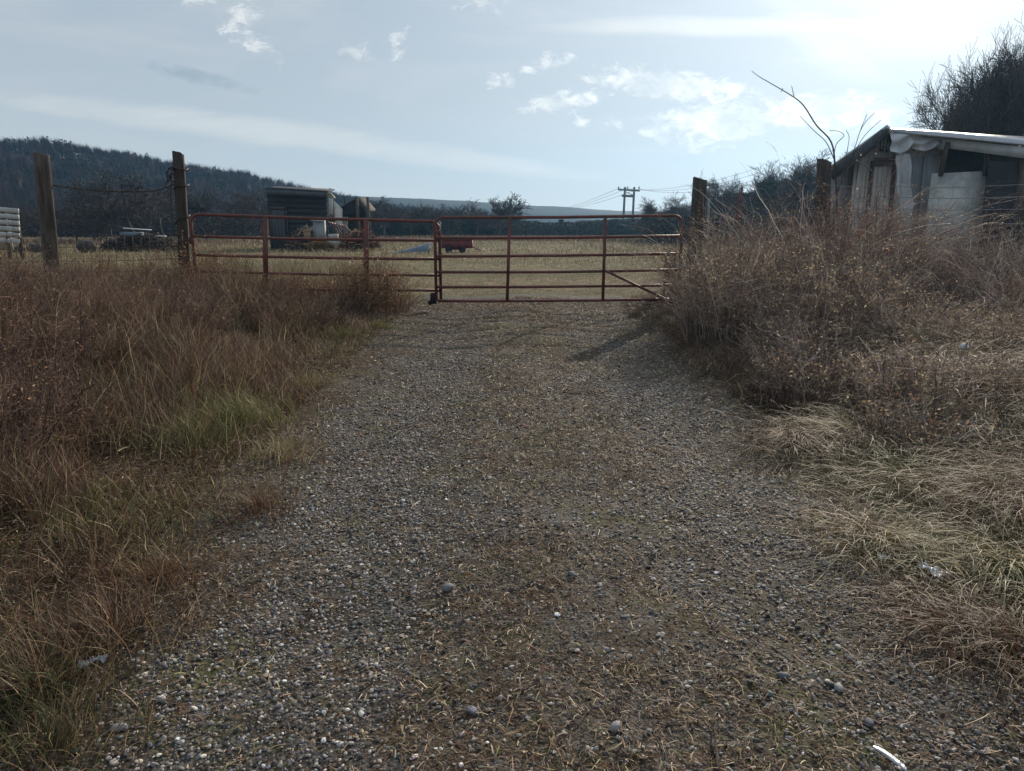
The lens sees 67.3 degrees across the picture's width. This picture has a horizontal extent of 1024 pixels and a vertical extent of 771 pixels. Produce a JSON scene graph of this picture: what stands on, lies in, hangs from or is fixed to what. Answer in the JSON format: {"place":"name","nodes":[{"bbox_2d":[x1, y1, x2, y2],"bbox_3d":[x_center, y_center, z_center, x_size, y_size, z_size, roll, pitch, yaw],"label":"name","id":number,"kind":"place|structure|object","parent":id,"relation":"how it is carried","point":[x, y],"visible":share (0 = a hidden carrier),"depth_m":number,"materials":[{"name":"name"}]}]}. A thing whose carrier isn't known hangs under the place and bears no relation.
{"place":"outdoors","nodes":[
{"label":"outdoors","id":0,"kind":"place"},
{"bbox_2d":[0,150,264,206],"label":"hill","id":1,"kind":"structure","parent":0,"point":[249,186],"depth_m":195.75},
{"bbox_2d":[0,135,453,235],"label":"hillside forest","id":2,"kind":"object","parent":1,"relation":"on","point":[230,178],"visible":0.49,"depth_m":188.11,"materials":[{"name":"plant"}]},
{"bbox_2d":[0,293,1023,770],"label":"gravel driveway","id":3,"kind":"structure","parent":0,"point":[602,635],"depth_m":2.89,"materials":[{"name":"gravel"}]},
{"bbox_2d":[0,600,163,762],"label":"grass tuft","id":4,"kind":"object","parent":3,"relation":"on","point":[18,678],"visible":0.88,"depth_m":2.37,"materials":[{"name":"plant"}]},
{"bbox_2d":[0,650,170,770],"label":"grass tuft","id":5,"kind":"object","parent":3,"relation":"on","point":[58,740],"visible":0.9,"depth_m":2.18,"materials":[{"name":"plant"}]},
{"bbox_2d":[0,557,238,684],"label":"grass tuft","id":6,"kind":"object","parent":3,"relation":"on","point":[108,623],"visible":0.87,"depth_m":2.69,"materials":[{"name":"plant"}]},
{"bbox_2d":[58,529,238,609],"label":"grass tuft","id":7,"kind":"object","parent":3,"relation":"on","point":[146,572],"visible":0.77,"depth_m":3.13,"materials":[{"name":"plant"}]},
{"bbox_2d":[184,470,316,524],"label":"grass tuft","id":8,"kind":"object","parent":3,"relation":"on","point":[263,501],"visible":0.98,"depth_m":3.88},
{"bbox_2d":[228,419,332,468],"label":"grass tuft","id":9,"kind":"object","parent":3,"relation":"on","point":[287,451],"visible":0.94,"depth_m":4.74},
{"bbox_2d":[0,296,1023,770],"bbox_3d":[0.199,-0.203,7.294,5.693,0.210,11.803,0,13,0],"label":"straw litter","id":10,"kind":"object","parent":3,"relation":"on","point":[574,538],"visible":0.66,"depth_m":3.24,"materials":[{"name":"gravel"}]},
{"bbox_2d":[0,296,1023,770],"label":"weeds","id":11,"kind":"object","parent":3,"relation":"on","point":[462,532],"visible":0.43,"depth_m":3.52,"materials":[{"name":"plant"}]},
{"bbox_2d":[222,297,857,477],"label":"gravel","id":12,"kind":"structure","parent":3,"relation":"on","point":[390,450],"depth_m":5.84,"materials":[{"name":"gravel"}]},
{"bbox_2d":[619,258,1023,764],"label":"matted grass","id":13,"kind":"structure","parent":3,"relation":"on","point":[722,350],"depth_m":5.04,"materials":[{"name":"plant"}]},
{"bbox_2d":[738,487,1023,605],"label":"grass clump","id":14,"kind":"object","parent":3,"relation":"on","point":[893,540],"visible":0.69,"depth_m":3.36,"materials":[{"name":"plant"}]},
{"bbox_2d":[795,570,1023,747],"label":"grass clump","id":15,"kind":"object","parent":3,"relation":"on","point":[942,626],"visible":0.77,"depth_m":2.75,"materials":[{"name":"plant"}]},
{"bbox_2d":[809,556,1013,641],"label":"grass clump","id":16,"kind":"object","parent":3,"relation":"on","point":[909,587],"visible":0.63,"depth_m":3.01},
{"bbox_2d":[0,236,1023,697],"bbox_3d":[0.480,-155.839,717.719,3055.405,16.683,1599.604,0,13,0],"label":"ground","id":17,"kind":"structure","parent":0,"point":[464,266],"depth_m":6.43,"materials":[{"name":"plant"}]},
{"bbox_2d":[0,207,24,258],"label":"slatted panel","id":18,"kind":"object","parent":17,"relation":"on","point":[5,221],"visible":0.75,"depth_m":21.55,"materials":[{"name":"white paint"}]},
{"bbox_2d":[33,152,59,276],"bbox_3d":[-6.692,-2.166,11.097,0.254,2.306,0.229,-12,17,-41],"label":"fence post","id":19,"kind":"object","parent":17,"relation":"on","point":[44,192],"visible":0.64,"depth_m":10.95,"materials":[{"name":"brown wood"}]},
{"bbox_2d":[0,234,183,280],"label":"woven wire fence","id":20,"kind":"object","parent":19,"relation":"attached to","point":[107,235],"visible":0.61,"depth_m":11.28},
{"bbox_2d":[0,208,107,335],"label":"twiggy bush","id":21,"kind":"object","parent":17,"relation":"on","point":[29,287],"visible":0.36,"depth_m":7.00,"materials":[{"name":"brown plant"}]},
{"bbox_2d":[0,240,116,315],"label":"twiggy bush","id":22,"kind":"object","parent":17,"relation":"on","point":[54,279],"visible":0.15,"depth_m":8.95,"materials":[{"name":"brown plant"}]},
{"bbox_2d":[0,334,122,473],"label":"twiggy bush","id":23,"kind":"object","parent":17,"relation":"on","point":[38,398],"visible":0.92,"depth_m":4.48,"materials":[{"name":"brown plant"}]},
{"bbox_2d":[0,263,151,401],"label":"twiggy bush","id":24,"kind":"object","parent":17,"relation":"on","point":[59,334],"visible":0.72,"depth_m":5.80,"materials":[{"name":"brown plant"}]},
{"bbox_2d":[55,169,174,241],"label":"bare tree","id":25,"kind":"object","parent":17,"relation":"on","point":[109,205],"visible":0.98,"depth_m":57.50,"materials":[{"name":"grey plant"}]},
{"bbox_2d":[20,253,229,314],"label":"twiggy bush","id":26,"kind":"object","parent":17,"relation":"on","point":[167,285],"visible":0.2,"depth_m":9.23,"materials":[{"name":"brown plant"}]},
{"bbox_2d":[89,187,175,237],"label":"bare tree","id":27,"kind":"object","parent":17,"relation":"on","point":[137,225],"visible":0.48,"depth_m":63.96,"materials":[{"name":"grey plant"}]},
{"bbox_2d":[96,230,177,251],"bbox_3d":[-18.128,-7.031,37.429,3.807,1.028,2.159,0,13,0],"label":"stick pile","id":28,"kind":"object","parent":17,"relation":"on","point":[142,241],"visible":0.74,"depth_m":36.90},
{"bbox_2d":[30,268,246,349],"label":"twiggy bush","id":29,"kind":"object","parent":17,"relation":"on","point":[188,310],"visible":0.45,"depth_m":7.58,"materials":[{"name":"brown plant"}]},
{"bbox_2d":[113,232,177,283],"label":"dead weed","id":30,"kind":"object","parent":17,"relation":"on","point":[143,262],"visible":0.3,"depth_m":11.78,"materials":[{"name":"brown plant"}]},
{"bbox_2d":[136,216,215,286],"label":"dead weed","id":31,"kind":"object","parent":17,"relation":"on","point":[182,262],"visible":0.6,"depth_m":11.17,"materials":[{"name":"brown plant"}]},
{"bbox_2d":[164,151,191,278],"bbox_3d":[-4.867,-2.248,11.353,0.314,2.354,0.314,0,13,0],"label":"fence post","id":32,"kind":"object","parent":17,"relation":"on","point":[180,191],"visible":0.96,"depth_m":11.21,"materials":[{"name":"brown wood"}]},
{"bbox_2d":[153,186,218,240],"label":"bare tree","id":33,"kind":"object","parent":17,"relation":"on","point":[199,207],"visible":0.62,"depth_m":71.26,"materials":[{"name":"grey plant"}]},
{"bbox_2d":[115,393,272,462],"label":"grass tuft","id":34,"kind":"object","parent":17,"relation":"on","point":[200,429],"visible":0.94,"depth_m":4.91,"materials":[{"name":"plant"}]},
{"bbox_2d":[0,249,419,770],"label":"dry grass","id":35,"kind":"structure","parent":17,"relation":"on","point":[169,350],"depth_m":5.52,"materials":[{"name":"plant"}]},
{"bbox_2d":[205,190,268,242],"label":"bare tree","id":36,"kind":"object","parent":17,"relation":"on","point":[234,220],"visible":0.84,"depth_m":67.83,"materials":[{"name":"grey plant"}]},
{"bbox_2d":[212,242,264,291],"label":"dead weed","id":37,"kind":"object","parent":17,"relation":"on","point":[235,270],"visible":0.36,"depth_m":10.98,"materials":[{"name":"brown plant"}]},
{"bbox_2d":[170,383,317,436],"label":"grass tuft","id":38,"kind":"object","parent":17,"relation":"on","point":[241,411],"visible":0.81,"depth_m":5.41,"materials":[{"name":"plant"}]},
{"bbox_2d":[184,264,311,308],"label":"twiggy bush","id":39,"kind":"object","parent":17,"relation":"on","point":[276,292],"visible":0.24,"depth_m":10.28,"materials":[{"name":"brown plant"}]},
{"bbox_2d":[226,186,272,239],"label":"bare tree","id":40,"kind":"object","parent":17,"relation":"on","point":[253,201],"visible":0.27,"depth_m":77.82,"materials":[{"name":"grey plant"}]},
{"bbox_2d":[229,282,356,335],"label":"twiggy bush","id":41,"kind":"object","parent":17,"relation":"on","point":[314,308],"visible":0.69,"depth_m":9.24,"materials":[{"name":"brown plant"}]},
{"bbox_2d":[265,186,334,249],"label":"slat shed","id":42,"kind":"structure","parent":17,"relation":"on","point":[296,201],"depth_m":38.02,"materials":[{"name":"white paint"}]},
{"bbox_2d":[271,210,286,249],"bbox_3d":[-11.580,-7.730,38.195,0.656,1.944,0.035,0,13,0],"label":"door","id":43,"kind":"structure","parent":42,"relation":"in","point":[280,230],"depth_m":38.17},
{"bbox_2d":[269,367,343,391],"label":"grass tuft","id":44,"kind":"object","parent":17,"relation":"on","point":[311,378],"visible":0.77,"depth_m":6.51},
{"bbox_2d":[283,223,332,250],"bbox_3d":[-9.743,-7.119,36.931,2.314,1.348,2.208,0,13,0],"label":"scrap wood pile","id":45,"kind":"object","parent":17,"relation":"on","point":[293,244],"visible":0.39,"depth_m":36.44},
{"bbox_2d":[182,213,441,305],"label":"farm gate","id":46,"kind":"structure","parent":17,"relation":"on","point":[265,238],"depth_m":11.27,"materials":[{"name":"metal"}]},
{"bbox_2d":[312,239,376,304],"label":"dead weed","id":47,"kind":"object","parent":17,"relation":"on","point":[343,280],"visible":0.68,"depth_m":11.07,"materials":[{"name":"brown plant"}]},
{"bbox_2d":[334,227,381,250],"bbox_3d":[-7.236,-6.933,36.391,2.159,1.158,2.252,0,13,0],"label":"brush heap","id":48,"kind":"object","parent":17,"relation":"on","point":[357,245],"visible":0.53,"depth_m":35.84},
{"bbox_2d":[341,197,375,236],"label":"open lean to","id":49,"kind":"object","parent":17,"relation":"on","point":[353,208],"visible":0.47,"depth_m":42.98,"materials":[{"name":"grey wood"}]},
{"bbox_2d":[331,242,402,311],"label":"dead weed","id":50,"kind":"object","parent":17,"relation":"on","point":[377,290],"visible":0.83,"depth_m":11.06,"materials":[{"name":"brown plant"}]},
{"bbox_2d":[343,242,406,308],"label":"dead weed","id":51,"kind":"object","parent":17,"relation":"on","point":[378,280],"visible":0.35,"depth_m":11.33,"materials":[{"name":"brown plant"}]},
{"bbox_2d":[364,195,408,235],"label":"bare tree","id":52,"kind":"object","parent":17,"relation":"on","point":[384,213],"visible":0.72,"depth_m":74.55,"materials":[{"name":"grey plant"}]},
{"bbox_2d":[0,239,792,309],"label":"field grass","id":53,"kind":"structure","parent":17,"relation":"on","point":[328,268],"depth_m":24.16,"materials":[{"name":"plant"}]},
{"bbox_2d":[0,200,792,243],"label":"thicket","id":54,"kind":"object","parent":17,"relation":"on","point":[656,224],"visible":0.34,"depth_m":84.96,"materials":[{"name":"plant"}]},
{"bbox_2d":[367,264,432,314],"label":"dead weed","id":55,"kind":"object","parent":17,"relation":"on","point":[397,308],"visible":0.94,"depth_m":11.16,"materials":[{"name":"brown plant"}]},
{"bbox_2d":[13,233,791,244],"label":"tall weeds","id":56,"kind":"object","parent":17,"relation":"on","point":[64,240],"visible":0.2,"depth_m":58.33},
{"bbox_2d":[441,239,483,252],"bbox_3d":[-2.142,-6.089,33.478,1.874,0.587,0.980,0,13,0],"label":"red cart","id":57,"kind":"object","parent":17,"relation":"on","point":[450,245],"visible":0.92,"depth_m":33.03,"materials":[{"name":"paint"}]},
{"bbox_2d":[460,199,502,235],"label":"bare tree","id":58,"kind":"object","parent":17,"relation":"on","point":[479,221],"visible":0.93,"depth_m":74.37,"materials":[{"name":"grey plant"}]},
{"bbox_2d":[490,193,531,234],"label":"bare tree","id":59,"kind":"object","parent":17,"relation":"on","point":[507,210],"visible":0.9,"depth_m":71.22,"materials":[{"name":"grey plant"}]},
{"bbox_2d":[433,214,691,303],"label":"farm gate","id":60,"kind":"structure","parent":17,"relation":"on","point":[604,254],"depth_m":11.22,"materials":[{"name":"metal"}]},
{"bbox_2d":[649,190,690,220],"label":"bare tree","id":61,"kind":"object","parent":17,"relation":"on","point":[665,211],"visible":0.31,"depth_m":57.01,"materials":[{"name":"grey plant"}]},
{"bbox_2d":[641,238,713,304],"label":"dead weed","id":62,"kind":"object","parent":17,"relation":"on","point":[669,273],"visible":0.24,"depth_m":11.20,"materials":[{"name":"brown plant"}]},
{"bbox_2d":[685,177,706,293],"bbox_3d":[2.752,-2.087,11.578,0.243,2.049,0.220,0,13,0],"label":"fence post","id":63,"kind":"object","parent":17,"relation":"on","point":[697,195],"visible":0.45,"depth_m":11.38,"materials":[{"name":"brown wood"}]},
{"bbox_2d":[671,170,739,240],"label":"bare tree","id":64,"kind":"object","parent":17,"relation":"on","point":[711,187],"visible":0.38,"depth_m":52.15,"materials":[{"name":"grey plant"}]},
{"bbox_2d":[705,173,748,242],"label":"bare tree","id":65,"kind":"object","parent":17,"relation":"on","point":[729,194],"visible":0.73,"depth_m":50.95,"materials":[{"name":"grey plant"}]},
{"bbox_2d":[643,203,821,346],"bbox_3d":[2.439,-1.240,8.614,1.996,1.587,2.449,0,13,0],"label":"bramble bush","id":66,"kind":"object","parent":17,"relation":"on","point":[704,302],"visible":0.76,"depth_m":8.37,"materials":[{"name":"brown plant"}]},
{"bbox_2d":[732,179,790,243],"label":"bare tree","id":67,"kind":"object","parent":17,"relation":"on","point":[765,185],"visible":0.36,"depth_m":47.67,"materials":[{"name":"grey plant"}]},
{"bbox_2d":[659,189,874,315],"bbox_3d":[3.246,-1.621,9.801,2.736,1.774,2.934,0,13,0],"label":"bramble bush","id":68,"kind":"object","parent":17,"relation":"on","point":[734,248],"visible":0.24,"depth_m":9.55,"materials":[{"name":"brown plant"}]},
{"bbox_2d":[743,160,790,239],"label":"bare tree","id":69,"kind":"object","parent":17,"relation":"on","point":[770,176],"visible":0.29,"depth_m":48.52,"materials":[{"name":"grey plant"}]},
{"bbox_2d":[676,399,884,495],"bbox_3d":[1.812,0.279,4.936,1.957,0.267,1.867,0,13,0],"label":"grass clump","id":70,"kind":"object","parent":17,"relation":"on","point":[786,437],"visible":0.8,"depth_m":4.77,"materials":[{"name":"plant"}]},
{"bbox_2d":[749,175,814,245],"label":"bare tree","id":71,"kind":"object","parent":17,"relation":"on","point":[776,196],"visible":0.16,"depth_m":47.04,"materials":[{"name":"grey plant"}]},
{"bbox_2d":[764,147,832,237],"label":"bare tree","id":72,"kind":"object","parent":17,"relation":"on","point":[801,176],"visible":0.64,"depth_m":43.89,"materials":[{"name":"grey plant"}]},
{"bbox_2d":[697,345,901,415],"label":"grass clump","id":73,"kind":"object","parent":17,"relation":"on","point":[789,377],"visible":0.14,"depth_m":6.20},
{"bbox_2d":[723,278,903,370],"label":"bramble bush","id":74,"kind":"object","parent":17,"relation":"on","point":[786,323],"visible":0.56,"depth_m":6.81,"materials":[{"name":"brown plant"}]},
{"bbox_2d":[732,326,897,411],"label":"bramble bush","id":75,"kind":"object","parent":17,"relation":"on","point":[785,373],"visible":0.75,"depth_m":5.90,"materials":[{"name":"brown plant"}]},
{"bbox_2d":[752,71,880,233],"bbox_3d":[4.610,-3.263,12.159,2.430,3.029,0.541,-4,13,-15],"label":"leafless sapling","id":76,"kind":"object","parent":17,"relation":"on","point":[833,155],"visible":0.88,"depth_m":12.05,"materials":[{"name":"grey plant"}]},
{"bbox_2d":[814,159,831,243],"bbox_3d":[4.877,-2.384,12.072,0.309,2.270,0.231,-5,14,-22],"label":"fence post","id":77,"kind":"object","parent":17,"relation":"on","point":[824,169],"visible":0.38,"depth_m":11.84,"materials":[{"name":"brown wood"}]},
{"bbox_2d":[723,221,945,351],"bbox_3d":[3.193,-0.958,7.730,2.248,1.356,1.924,0,13,0],"label":"bramble bush","id":78,"kind":"object","parent":17,"relation":"on","point":[799,301],"visible":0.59,"depth_m":7.45,"materials":[{"name":"brown plant"}]},
{"bbox_2d":[721,204,947,323],"bbox_3d":[3.724,-1.283,8.646,2.400,1.525,2.323,-5,14,-19],"label":"bramble bush","id":79,"kind":"object","parent":17,"relation":"on","point":[893,263],"visible":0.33,"depth_m":8.37,"materials":[{"name":"brown plant"}]},
{"bbox_2d":[724,399,946,479],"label":"grass clump","id":80,"kind":"object","parent":17,"relation":"on","point":[837,428],"visible":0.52,"depth_m":4.88,"materials":[{"name":"plant"}]},
{"bbox_2d":[720,490,965,590],"bbox_3d":[1.673,0.646,3.602,1.187,0.144,1.161,-7,15,-27],"label":"grass clump","id":81,"kind":"object","parent":17,"relation":"on","point":[852,523],"visible":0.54,"depth_m":3.55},
{"bbox_2d":[723,143,985,302],"bbox_3d":[4.489,-1.975,10.156,3.106,2.234,3.193,0,13,0],"label":"bramble bush","id":82,"kind":"object","parent":17,"relation":"on","point":[864,217],"visible":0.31,"depth_m":9.57,"materials":[{"name":"brown plant"}]},
{"bbox_2d":[703,430,1022,554],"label":"grass clump","id":83,"kind":"object","parent":17,"relation":"on","point":[885,479],"visible":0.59,"depth_m":4.06,"materials":[{"name":"plant"}]},
{"bbox_2d":[749,424,1023,597],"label":"grass clump","id":84,"kind":"object","parent":17,"relation":"on","point":[993,491],"visible":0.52,"depth_m":3.75,"materials":[{"name":"plant"}]},
{"bbox_2d":[757,481,1023,674],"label":"grass clump","id":85,"kind":"object","parent":17,"relation":"on","point":[1010,565],"visible":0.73,"depth_m":3.18,"materials":[{"name":"plant"}]},
{"bbox_2d":[781,210,1003,302],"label":"arching grass","id":86,"kind":"structure","parent":17,"relation":"on","point":[923,262],"depth_m":9.46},
{"bbox_2d":[807,259,1002,354],"bbox_3d":[3.590,-0.633,6.952,1.763,0.978,1.648,9,16,35],"label":"bramble bush","id":87,"kind":"object","parent":17,"relation":"on","point":[903,314],"visible":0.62,"depth_m":6.92,"materials":[{"name":"brown plant"}]},
{"bbox_2d":[806,181,1023,296],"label":"bramble bush","id":88,"kind":"object","parent":17,"relation":"on","point":[962,232],"visible":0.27,"depth_m":9.99,"materials":[{"name":"brown plant"}]},
{"bbox_2d":[809,571,1023,753],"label":"grass clump","id":89,"kind":"object","parent":17,"relation":"on","point":[1002,632],"visible":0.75,"depth_m":2.67,"materials":[{"name":"plant"}]},
{"bbox_2d":[837,388,1006,463],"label":"bramble bush","id":90,"kind":"object","parent":17,"relation":"on","point":[924,423],"visible":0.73,"depth_m":4.59,"materials":[{"name":"brown plant"}]},
{"bbox_2d":[824,327,1023,422],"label":"bramble bush","id":91,"kind":"object","parent":17,"relation":"on","point":[909,383],"visible":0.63,"depth_m":5.24,"materials":[{"name":"brown plant"}]},
{"bbox_2d":[828,372,1023,468],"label":"grass clump","id":92,"kind":"object","parent":17,"relation":"on","point":[979,413],"visible":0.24,"depth_m":4.82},
{"bbox_2d":[829,125,1023,271],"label":"white shed","id":93,"kind":"structure","parent":17,"relation":"on","point":[942,161],"depth_m":14.00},
{"bbox_2d":[868,166,892,249],"bbox_3d":[6.953,-3.091,14.635,0.354,2.178,0.030,0,13,0],"label":"door","id":94,"kind":"structure","parent":93,"relation":"in","point":[879,177],"depth_m":14.46,"materials":[{"name":"white"}]},
{"bbox_2d":[849,234,1012,309],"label":"bramble bush","id":95,"kind":"object","parent":17,"relation":"on","point":[949,286],"visible":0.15,"depth_m":9.25,"materials":[{"name":"brown plant"}]},
{"bbox_2d":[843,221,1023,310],"bbox_3d":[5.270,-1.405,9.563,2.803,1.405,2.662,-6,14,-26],"label":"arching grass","id":96,"kind":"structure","parent":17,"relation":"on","point":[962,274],"depth_m":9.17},
{"bbox_2d":[903,66,1007,143],"bbox_3d":[10.873,-5.423,19.253,2.583,5.089,2.080,-6,14,-23],"label":"bare tree","id":97,"kind":"object","parent":17,"relation":"on","point":[980,126],"visible":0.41,"depth_m":18.81,"materials":[{"name":"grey plant"}]},
{"bbox_2d":[910,46,1019,143],"bbox_3d":[11.732,-6.023,20.285,2.968,5.848,2.390,-4,14,-16],"label":"bare tree","id":98,"kind":"object","parent":17,"relation":"on","point":[927,93],"visible":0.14,"depth_m":19.74,"materials":[{"name":"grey plant"}]},
{"bbox_2d":[919,211,1023,296],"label":"bramble bush","id":99,"kind":"object","parent":17,"relation":"on","point":[1018,264],"visible":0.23,"depth_m":10.17,"materials":[{"name":"brown plant"}]},
{"bbox_2d":[939,28,1023,145],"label":"bare tree","id":100,"kind":"object","parent":17,"relation":"on","point":[1017,123],"visible":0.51,"depth_m":18.89,"materials":[{"name":"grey plant"}]},
{"bbox_2d":[959,297,1023,360],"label":"bramble bush","id":101,"kind":"object","parent":17,"relation":"on","point":[1016,336],"visible":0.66,"depth_m":6.52,"materials":[{"name":"brown plant"}]},
{"bbox_2d":[965,12,1023,146],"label":"bare tree","id":102,"kind":"object","parent":17,"relation":"on","point":[1000,67],"visible":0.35,"depth_m":19.30,"materials":[{"name":"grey plant"}]},
{"bbox_2d":[0,0,1023,210],"label":"sky","id":103,"kind":"structure","parent":0,"point":[562,103],"materials":[{"name":"blue"}]},
{"bbox_2d":[337,195,688,222],"bbox_3d":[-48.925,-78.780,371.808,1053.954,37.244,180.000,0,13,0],"label":"ridge","id":104,"kind":"structure","parent":0,"point":[547,211],"depth_m":389.74,"materials":[{"name":"plant"}]},
{"bbox_2d":[600,184,904,323],"bbox_3d":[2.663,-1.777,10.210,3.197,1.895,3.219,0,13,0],"label":"arching grass","id":105,"kind":"structure","parent":0,"point":[695,252],"depth_m":10.13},
{"bbox_2d":[635,147,954,286],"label":"arching grass","id":106,"kind":"structure","parent":0,"point":[800,222],"depth_m":10.07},
{"bbox_2d":[703,186,1020,305],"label":"arching grass","id":107,"kind":"structure","parent":0,"point":[875,230],"depth_m":9.53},
{"bbox_2d":[854,224,1023,316],"bbox_3d":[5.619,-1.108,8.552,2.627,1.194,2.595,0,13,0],"label":"arching grass","id":108,"kind":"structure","parent":0,"point":[996,291],"depth_m":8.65,"materials":[{"name":"plant"}]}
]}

